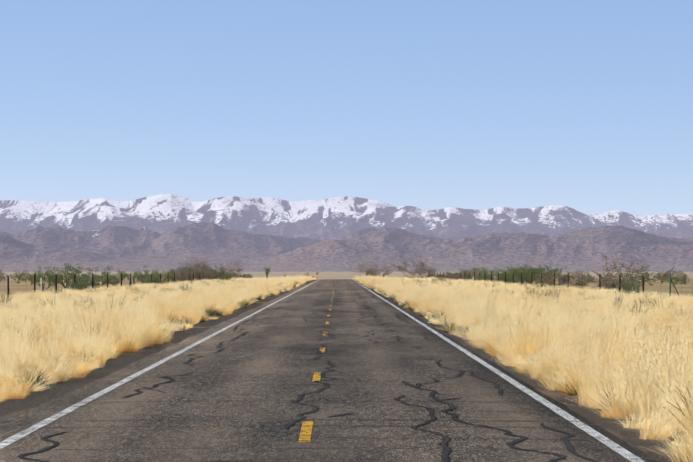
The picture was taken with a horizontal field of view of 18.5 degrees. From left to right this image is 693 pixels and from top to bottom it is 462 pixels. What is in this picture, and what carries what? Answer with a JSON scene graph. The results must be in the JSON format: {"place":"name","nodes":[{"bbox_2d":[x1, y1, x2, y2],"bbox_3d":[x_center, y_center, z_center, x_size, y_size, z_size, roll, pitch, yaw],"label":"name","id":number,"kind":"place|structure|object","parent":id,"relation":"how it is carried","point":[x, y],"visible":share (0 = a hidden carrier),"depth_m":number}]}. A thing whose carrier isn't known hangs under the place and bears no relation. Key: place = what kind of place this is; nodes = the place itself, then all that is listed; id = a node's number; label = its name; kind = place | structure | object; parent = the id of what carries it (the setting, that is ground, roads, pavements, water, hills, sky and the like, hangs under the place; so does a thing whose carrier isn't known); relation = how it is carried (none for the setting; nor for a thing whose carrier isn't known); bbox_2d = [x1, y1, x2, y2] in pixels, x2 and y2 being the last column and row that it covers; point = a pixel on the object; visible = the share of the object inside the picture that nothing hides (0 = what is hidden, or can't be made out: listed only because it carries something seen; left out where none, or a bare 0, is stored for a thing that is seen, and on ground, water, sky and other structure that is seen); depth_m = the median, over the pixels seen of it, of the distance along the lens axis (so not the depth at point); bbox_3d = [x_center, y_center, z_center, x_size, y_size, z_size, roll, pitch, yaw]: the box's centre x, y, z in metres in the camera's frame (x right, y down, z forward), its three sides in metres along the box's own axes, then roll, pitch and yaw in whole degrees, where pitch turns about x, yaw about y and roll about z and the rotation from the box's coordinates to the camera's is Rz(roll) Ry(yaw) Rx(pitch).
{"place":"outdoors","nodes":[
{"label":"outdoors","id":0,"kind":"place"},
{"bbox_2d":[0,279,658,461],"bbox_3d":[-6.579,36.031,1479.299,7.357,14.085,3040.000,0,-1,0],"label":"road","id":1,"kind":"structure","parent":0,"point":[380,430],"depth_m":28.86},
{"bbox_2d":[1,279,598,461],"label":"crack sealant","id":2,"kind":"object","parent":1,"relation":"on","point":[447,449],"visible":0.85,"depth_m":28.25},
{"bbox_2d":[298,287,334,441],"bbox_3d":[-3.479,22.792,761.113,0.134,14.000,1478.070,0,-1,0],"label":"dashes","id":3,"kind":"object","parent":1,"relation":"on","point":[316,376],"visible":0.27,"depth_m":24.90},
{"bbox_2d":[0,279,644,461],"bbox_3d":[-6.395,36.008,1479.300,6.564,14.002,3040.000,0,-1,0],"label":"edge lines","id":4,"kind":"object","parent":1,"relation":"on","point":[441,336],"visible":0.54,"depth_m":29.63},
{"bbox_2d":[0,194,692,271],"bbox_3d":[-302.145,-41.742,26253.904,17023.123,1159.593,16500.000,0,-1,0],"label":"mountains","id":5,"kind":"structure","parent":0,"point":[163,232],"depth_m":23251.63},
{"bbox_2d":[0,272,692,461],"bbox_3d":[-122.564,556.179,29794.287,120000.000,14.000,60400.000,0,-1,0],"label":"ground","id":6,"kind":"structure","parent":0,"point":[9,408],"depth_m":46.72},
{"bbox_2d":[0,268,11,281],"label":"bush","id":7,"kind":"object","parent":6,"relation":"on","point":[1,278],"visible":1,"depth_m":338.85},
{"bbox_2d":[11,272,25,282],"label":"green shrub","id":8,"kind":"object","parent":6,"relation":"on","point":[23,276],"visible":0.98,"depth_m":299.36},
{"bbox_2d":[17,270,29,279],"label":"bush","id":9,"kind":"object","parent":6,"relation":"on","point":[26,274],"visible":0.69,"depth_m":428.40},
{"bbox_2d":[27,271,38,284],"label":"bush","id":10,"kind":"object","parent":6,"relation":"on","point":[28,276],"visible":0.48,"depth_m":264.73},
{"bbox_2d":[30,265,60,291],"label":"bush","id":11,"kind":"object","parent":6,"relation":"on","point":[43,277],"visible":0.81,"depth_m":185.17},
{"bbox_2d":[45,265,76,287],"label":"bush","id":12,"kind":"object","parent":6,"relation":"on","point":[53,275],"visible":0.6,"depth_m":216.88},
{"bbox_2d":[59,271,69,282],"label":"green shrub","id":13,"kind":"object","parent":6,"relation":"on","point":[64,277],"visible":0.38,"depth_m":284.19},
{"bbox_2d":[63,281,78,290],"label":"scrub","id":14,"kind":"object","parent":6,"relation":"on","point":[68,285],"visible":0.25,"depth_m":177.89},
{"bbox_2d":[61,263,88,284],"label":"bush","id":15,"kind":"object","parent":6,"relation":"on","point":[73,273],"visible":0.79,"depth_m":215.48},
{"bbox_2d":[69,282,91,290],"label":"scrub","id":16,"kind":"object","parent":6,"relation":"on","point":[76,287],"visible":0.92,"depth_m":166.07},
{"bbox_2d":[72,275,91,288],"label":"scrub","id":17,"kind":"object","parent":6,"relation":"on","point":[83,279],"visible":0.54,"depth_m":195.40},
{"bbox_2d":[86,265,117,286],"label":"bush","id":18,"kind":"object","parent":6,"relation":"on","point":[104,272],"visible":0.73,"depth_m":237.51},
{"bbox_2d":[98,274,116,286],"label":"bush","id":19,"kind":"object","parent":6,"relation":"on","point":[109,278],"visible":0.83,"depth_m":214.90},
{"bbox_2d":[109,278,119,286],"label":"scrub","id":20,"kind":"object","parent":6,"relation":"on","point":[114,283],"visible":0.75,"depth_m":236.96},
{"bbox_2d":[115,268,127,282],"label":"green shrub","id":21,"kind":"object","parent":6,"relation":"on","point":[123,275],"visible":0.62,"depth_m":271.00},
{"bbox_2d":[124,270,140,282],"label":"bush","id":22,"kind":"object","parent":6,"relation":"on","point":[135,273],"visible":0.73,"depth_m":284.37},
{"bbox_2d":[135,266,148,281],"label":"green shrub","id":23,"kind":"object","parent":6,"relation":"on","point":[144,275],"visible":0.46,"depth_m":299.03},
{"bbox_2d":[139,275,151,284],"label":"scrub","id":24,"kind":"object","parent":6,"relation":"on","point":[146,280],"visible":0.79,"depth_m":223.76},
{"bbox_2d":[148,269,166,279],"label":"bush","id":25,"kind":"object","parent":6,"relation":"on","point":[155,276],"visible":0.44,"depth_m":280.41},
{"bbox_2d":[152,277,164,284],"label":"scrub","id":26,"kind":"object","parent":6,"relation":"on","point":[157,281],"visible":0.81,"depth_m":230.98},
{"bbox_2d":[145,270,174,282],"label":"bush","id":27,"kind":"object","parent":6,"relation":"on","point":[170,277],"visible":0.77,"depth_m":262.86},
{"bbox_2d":[167,267,192,282],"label":"bush","id":28,"kind":"object","parent":6,"relation":"on","point":[185,277],"visible":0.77,"depth_m":285.73},
{"bbox_2d":[169,261,205,281],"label":"bare shrub","id":29,"kind":"object","parent":6,"relation":"on","point":[191,270],"visible":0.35,"depth_m":328.34},
{"bbox_2d":[178,263,203,277],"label":"bush","id":30,"kind":"object","parent":6,"relation":"on","point":[194,269],"visible":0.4,"depth_m":329.90},
{"bbox_2d":[179,267,203,280],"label":"bush","id":31,"kind":"object","parent":6,"relation":"on","point":[195,276],"visible":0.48,"depth_m":324.39},
{"bbox_2d":[185,257,216,279],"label":"bare shrub","id":32,"kind":"object","parent":6,"relation":"on","point":[202,266],"visible":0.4,"depth_m":342.54},
{"bbox_2d":[180,257,242,280],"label":"bare shrub","id":33,"kind":"object","parent":6,"relation":"on","point":[203,268],"visible":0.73,"depth_m":334.92},
{"bbox_2d":[214,266,227,277],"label":"green shrub","id":34,"kind":"object","parent":6,"relation":"on","point":[222,272],"visible":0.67,"depth_m":355.34},
{"bbox_2d":[207,259,242,279],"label":"bare shrub","id":35,"kind":"object","parent":6,"relation":"on","point":[239,271],"visible":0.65,"depth_m":350.06},
{"bbox_2d":[220,274,231,280],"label":"green shrub","id":36,"kind":"object","parent":6,"relation":"on","point":[227,277],"visible":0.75,"depth_m":299.71},
{"bbox_2d":[243,274,251,278],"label":"green shrub","id":37,"kind":"object","parent":6,"relation":"on","point":[247,277],"visible":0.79,"depth_m":384.33},
{"bbox_2d":[264,267,270,278],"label":"yucca shrub","id":38,"kind":"object","parent":6,"relation":"on","point":[266,271],"visible":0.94,"depth_m":351.33},
{"bbox_2d":[7,272,643,294],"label":"fence posts","id":39,"kind":"object","parent":6,"relation":"on","point":[240,276],"visible":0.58,"depth_m":188.47},
{"bbox_2d":[0,273,692,295],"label":"fence wires","id":40,"kind":"object","parent":39,"relation":"attached to","point":[423,276],"visible":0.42,"depth_m":155.73},
{"bbox_2d":[347,258,395,276],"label":"bare shrub","id":41,"kind":"object","parent":6,"relation":"on","point":[372,268],"visible":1,"depth_m":443.75},
{"bbox_2d":[368,265,395,275],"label":"bare shrub","id":42,"kind":"object","parent":6,"relation":"on","point":[387,270],"visible":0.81,"depth_m":449.77},
{"bbox_2d":[388,255,434,278],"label":"bare shrub","id":43,"kind":"object","parent":6,"relation":"on","point":[399,267],"visible":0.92,"depth_m":384.77},
{"bbox_2d":[409,263,442,278],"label":"bare shrub","id":44,"kind":"object","parent":6,"relation":"on","point":[422,270],"visible":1,"depth_m":380.22},
{"bbox_2d":[431,271,460,280],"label":"bare shrub","id":45,"kind":"object","parent":6,"relation":"on","point":[453,276],"visible":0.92,"depth_m":309.69},
{"bbox_2d":[458,268,478,277],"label":"bush","id":46,"kind":"object","parent":6,"relation":"on","point":[466,273],"visible":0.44,"depth_m":370.68},
{"bbox_2d":[461,268,485,279],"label":"bush","id":47,"kind":"object","parent":6,"relation":"on","point":[465,271],"visible":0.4,"depth_m":353.29},
{"bbox_2d":[475,274,487,279],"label":"bush","id":48,"kind":"object","parent":6,"relation":"on","point":[477,277],"visible":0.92,"depth_m":299.21},
{"bbox_2d":[473,267,490,276],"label":"bush","id":49,"kind":"object","parent":6,"relation":"on","point":[484,269],"visible":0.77,"depth_m":343.46},
{"bbox_2d":[497,270,511,281],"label":"green shrub","id":50,"kind":"object","parent":6,"relation":"on","point":[502,274],"visible":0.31,"depth_m":284.48},
{"bbox_2d":[490,264,520,282],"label":"bush","id":51,"kind":"object","parent":6,"relation":"on","point":[492,270],"visible":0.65,"depth_m":287.00},
{"bbox_2d":[495,274,518,282],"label":"bush","id":52,"kind":"object","parent":6,"relation":"on","point":[502,277],"visible":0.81,"depth_m":262.94},
{"bbox_2d":[507,266,529,283],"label":"bush","id":53,"kind":"object","parent":6,"relation":"on","point":[518,274],"visible":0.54,"depth_m":267.61},
{"bbox_2d":[518,267,542,283],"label":"bush","id":54,"kind":"object","parent":6,"relation":"on","point":[529,273],"visible":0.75,"depth_m":238.11},
{"bbox_2d":[536,266,555,284],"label":"bush","id":55,"kind":"object","parent":6,"relation":"on","point":[540,268],"visible":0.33,"depth_m":253.22},
{"bbox_2d":[531,262,566,284],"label":"bush","id":56,"kind":"object","parent":6,"relation":"on","point":[550,271],"visible":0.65,"depth_m":218.39},
{"bbox_2d":[538,272,571,287],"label":"bush","id":57,"kind":"object","parent":6,"relation":"on","point":[563,279],"visible":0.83,"depth_m":200.10},
{"bbox_2d":[573,271,598,283],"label":"green shrub","id":58,"kind":"object","parent":6,"relation":"on","point":[587,282],"visible":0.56,"depth_m":231.84},
{"bbox_2d":[565,270,628,287],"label":"bare shrub","id":59,"kind":"object","parent":6,"relation":"on","point":[615,281],"visible":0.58,"depth_m":174.78},
{"bbox_2d":[569,254,652,290],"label":"bare shrub","id":60,"kind":"object","parent":6,"relation":"on","point":[611,275],"visible":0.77,"depth_m":161.33},
{"bbox_2d":[608,282,618,290],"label":"scrub","id":61,"kind":"object","parent":6,"relation":"on","point":[613,284],"visible":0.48,"depth_m":168.49},
{"bbox_2d":[615,280,639,293],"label":"scrub","id":62,"kind":"object","parent":6,"relation":"on","point":[625,287],"visible":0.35,"depth_m":139.99},
{"bbox_2d":[610,262,648,283],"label":"bush","id":63,"kind":"object","parent":6,"relation":"on","point":[631,272],"visible":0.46,"depth_m":200.41},
{"bbox_2d":[622,281,640,293],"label":"scrub","id":64,"kind":"object","parent":6,"relation":"on","point":[634,290],"visible":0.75,"depth_m":138.27},
{"bbox_2d":[638,272,659,284],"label":"green shrub","id":65,"kind":"object","parent":6,"relation":"on","point":[647,275],"visible":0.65,"depth_m":262.17},
{"bbox_2d":[654,267,690,283],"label":"bush","id":66,"kind":"object","parent":6,"relation":"on","point":[663,273],"visible":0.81,"depth_m":294.11},
{"bbox_2d":[663,274,683,286],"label":"green shrub","id":67,"kind":"object","parent":6,"relation":"on","point":[675,279],"visible":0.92,"depth_m":239.67},
{"bbox_2d":[669,274,678,296],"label":"fence post","id":68,"kind":"object","parent":6,"relation":"on","point":[670,279],"visible":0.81,"depth_m":130.24},
{"bbox_2d":[0,0,692,215],"label":"sky","id":69,"kind":"structure","parent":0,"point":[584,106]}
]}

